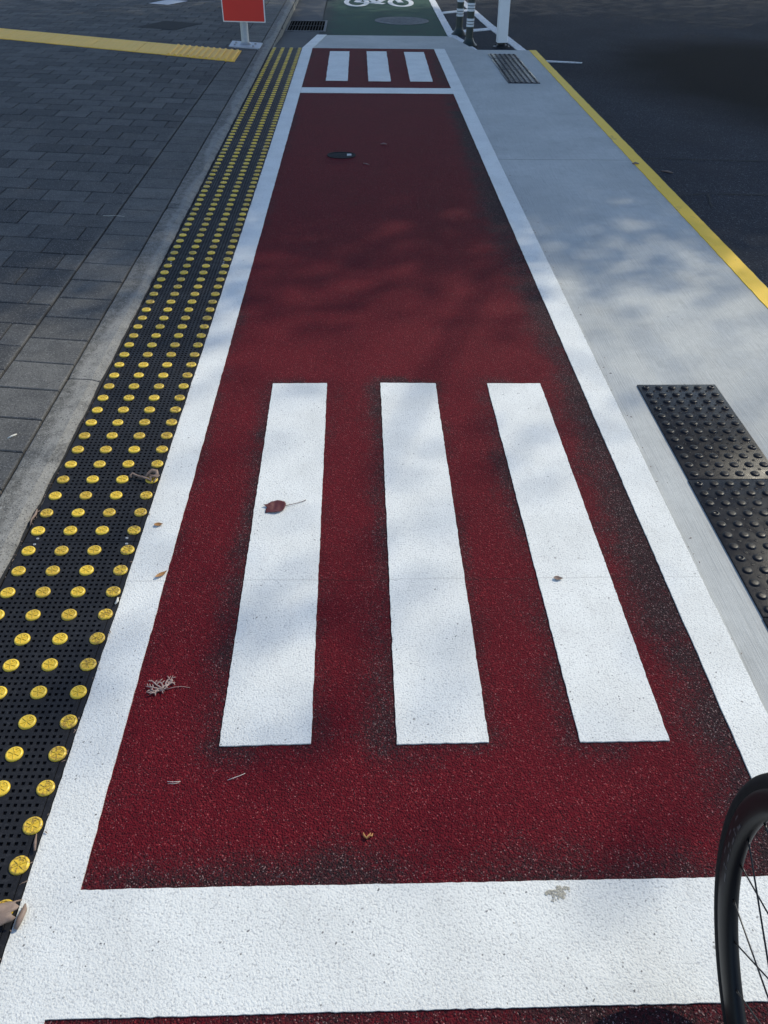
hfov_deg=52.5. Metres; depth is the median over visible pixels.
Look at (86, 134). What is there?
footpath
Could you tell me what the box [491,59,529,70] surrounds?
dimpled tile
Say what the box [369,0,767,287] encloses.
road
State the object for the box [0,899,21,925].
bark piece
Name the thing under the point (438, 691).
zebra stripe
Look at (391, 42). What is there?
path ramp
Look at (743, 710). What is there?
edge line
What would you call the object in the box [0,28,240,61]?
tactile strip
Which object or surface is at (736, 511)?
dimpled tile
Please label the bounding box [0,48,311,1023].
edge line
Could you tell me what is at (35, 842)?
leaf scrap
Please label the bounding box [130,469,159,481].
curled leaf
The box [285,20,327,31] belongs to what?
drain grate
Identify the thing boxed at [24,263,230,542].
studded mat
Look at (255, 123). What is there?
studded mat
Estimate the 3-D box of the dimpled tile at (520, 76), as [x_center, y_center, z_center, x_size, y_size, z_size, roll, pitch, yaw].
[1.304,-4.201,7.514,0.301,0.014,0.599,0,39,-2]
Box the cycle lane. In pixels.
[319,0,446,35]
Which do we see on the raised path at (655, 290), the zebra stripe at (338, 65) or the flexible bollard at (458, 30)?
the zebra stripe at (338, 65)
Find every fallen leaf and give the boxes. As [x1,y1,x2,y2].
[155,570,166,576]
[263,500,304,512]
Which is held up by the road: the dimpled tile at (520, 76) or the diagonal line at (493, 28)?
the diagonal line at (493, 28)
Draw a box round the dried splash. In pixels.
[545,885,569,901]
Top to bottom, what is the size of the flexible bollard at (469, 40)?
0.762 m
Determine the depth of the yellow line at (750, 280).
4.66 m
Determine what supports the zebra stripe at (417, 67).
on the raised path at (655, 290)
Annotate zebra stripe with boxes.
[219,383,326,746]
[326,51,348,80]
[367,51,390,80]
[380,383,488,744]
[404,52,432,81]
[487,383,669,742]
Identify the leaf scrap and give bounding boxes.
[30,509,39,525]
[33,833,36,850]
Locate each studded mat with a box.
[0,542,138,963]
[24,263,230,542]
[164,148,268,263]
[222,86,288,148]
[253,47,301,86]
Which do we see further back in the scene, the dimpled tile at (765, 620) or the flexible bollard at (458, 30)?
the flexible bollard at (458, 30)
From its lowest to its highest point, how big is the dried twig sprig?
0.010 m
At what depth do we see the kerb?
3.11 m
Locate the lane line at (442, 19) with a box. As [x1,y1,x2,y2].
[429,0,476,49]
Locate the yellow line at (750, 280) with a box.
[529,50,767,308]
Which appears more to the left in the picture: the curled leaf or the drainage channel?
the curled leaf
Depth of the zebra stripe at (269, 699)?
2.10 m
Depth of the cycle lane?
10.93 m
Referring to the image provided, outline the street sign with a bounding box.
[221,0,265,48]
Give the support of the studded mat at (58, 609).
on the gutter bed
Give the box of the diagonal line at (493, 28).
[464,0,524,49]
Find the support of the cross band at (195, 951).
on the raised path at (655, 290)
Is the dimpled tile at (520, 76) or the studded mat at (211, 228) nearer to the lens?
the studded mat at (211, 228)
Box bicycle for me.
[714,773,767,1023]
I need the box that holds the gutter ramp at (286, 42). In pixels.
[275,37,307,47]
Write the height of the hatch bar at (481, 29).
0.011 m
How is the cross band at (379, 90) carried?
on the raised path at (655, 290)
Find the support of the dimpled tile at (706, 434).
on the raised path at (655, 290)
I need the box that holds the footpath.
[0,0,285,494]
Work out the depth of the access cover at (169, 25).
9.59 m
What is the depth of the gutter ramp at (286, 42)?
9.09 m
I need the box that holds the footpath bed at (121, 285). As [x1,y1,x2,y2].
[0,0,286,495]
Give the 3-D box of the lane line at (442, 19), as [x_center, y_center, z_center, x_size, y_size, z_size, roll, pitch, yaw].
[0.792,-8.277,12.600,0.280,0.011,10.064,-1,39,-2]
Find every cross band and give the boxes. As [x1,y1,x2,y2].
[45,876,767,1019]
[300,87,452,93]
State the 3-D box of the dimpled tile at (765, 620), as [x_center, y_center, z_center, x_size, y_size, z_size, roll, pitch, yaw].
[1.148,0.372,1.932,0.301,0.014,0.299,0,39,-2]
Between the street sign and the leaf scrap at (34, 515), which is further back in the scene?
the street sign
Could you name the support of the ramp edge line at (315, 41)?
on the path ramp at (391, 42)
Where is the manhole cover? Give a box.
[375,17,428,24]
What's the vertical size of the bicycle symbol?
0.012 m
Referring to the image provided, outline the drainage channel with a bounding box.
[282,0,327,41]
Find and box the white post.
[493,0,509,48]
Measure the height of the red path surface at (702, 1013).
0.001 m
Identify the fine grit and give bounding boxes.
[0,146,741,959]
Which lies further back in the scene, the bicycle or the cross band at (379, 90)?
the cross band at (379, 90)
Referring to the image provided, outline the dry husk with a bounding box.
[363,832,372,838]
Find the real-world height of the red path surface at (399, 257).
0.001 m
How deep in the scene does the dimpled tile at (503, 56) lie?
8.31 m
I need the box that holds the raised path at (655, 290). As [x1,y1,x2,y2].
[9,50,767,936]
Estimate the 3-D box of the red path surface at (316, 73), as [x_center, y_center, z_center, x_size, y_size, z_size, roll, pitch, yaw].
[-0.093,-4.477,7.827,1.368,0.001,2.072,0,39,-1]
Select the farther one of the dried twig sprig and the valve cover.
the valve cover
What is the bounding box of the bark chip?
[14,903,26,929]
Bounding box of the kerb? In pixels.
[0,0,298,577]
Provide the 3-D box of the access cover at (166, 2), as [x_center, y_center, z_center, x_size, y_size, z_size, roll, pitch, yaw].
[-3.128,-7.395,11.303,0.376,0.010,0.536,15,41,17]
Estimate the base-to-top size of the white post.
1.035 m
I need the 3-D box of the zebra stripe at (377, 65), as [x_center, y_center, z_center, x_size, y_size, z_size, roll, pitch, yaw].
[-0.062,-4.514,7.874,0.220,0.008,1.570,0,39,-1]
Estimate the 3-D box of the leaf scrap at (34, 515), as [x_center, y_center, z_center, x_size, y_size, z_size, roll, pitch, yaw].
[-1.037,0.013,2.311,0.016,0.010,0.076,0,39,-1]
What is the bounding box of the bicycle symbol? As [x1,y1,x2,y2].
[344,0,413,6]
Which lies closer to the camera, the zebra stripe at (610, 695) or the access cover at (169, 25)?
the zebra stripe at (610, 695)
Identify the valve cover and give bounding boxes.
[327,152,355,158]
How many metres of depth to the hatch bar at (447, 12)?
11.55 m
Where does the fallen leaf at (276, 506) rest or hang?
on the zebra stripe at (269, 699)
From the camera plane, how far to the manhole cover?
10.78 m
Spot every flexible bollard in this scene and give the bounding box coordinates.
[451,0,465,35]
[463,0,476,46]
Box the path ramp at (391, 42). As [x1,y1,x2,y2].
[313,35,474,49]
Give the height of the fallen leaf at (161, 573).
0.006 m
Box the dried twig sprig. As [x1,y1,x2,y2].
[146,676,189,695]
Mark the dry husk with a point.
(367, 837)
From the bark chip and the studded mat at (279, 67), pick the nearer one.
the bark chip
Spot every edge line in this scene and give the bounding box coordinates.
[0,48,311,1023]
[303,35,325,47]
[434,49,767,778]
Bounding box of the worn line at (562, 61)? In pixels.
[546,60,581,63]
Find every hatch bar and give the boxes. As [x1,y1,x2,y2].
[442,9,466,13]
[453,28,490,32]
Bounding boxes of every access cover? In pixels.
[139,21,199,29]
[147,0,186,4]
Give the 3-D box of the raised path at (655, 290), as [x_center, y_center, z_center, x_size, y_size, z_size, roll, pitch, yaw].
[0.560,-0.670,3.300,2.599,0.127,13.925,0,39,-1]
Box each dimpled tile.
[488,54,518,58]
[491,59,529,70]
[499,70,539,83]
[637,384,767,479]
[688,479,767,617]
[763,618,767,628]
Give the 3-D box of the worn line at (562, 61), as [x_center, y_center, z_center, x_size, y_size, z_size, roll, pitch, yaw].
[1.972,-4.929,8.537,0.393,0.011,0.070,9,40,10]
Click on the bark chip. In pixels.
(20, 918)
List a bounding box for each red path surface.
[44,1002,767,1023]
[81,93,767,889]
[302,48,450,87]

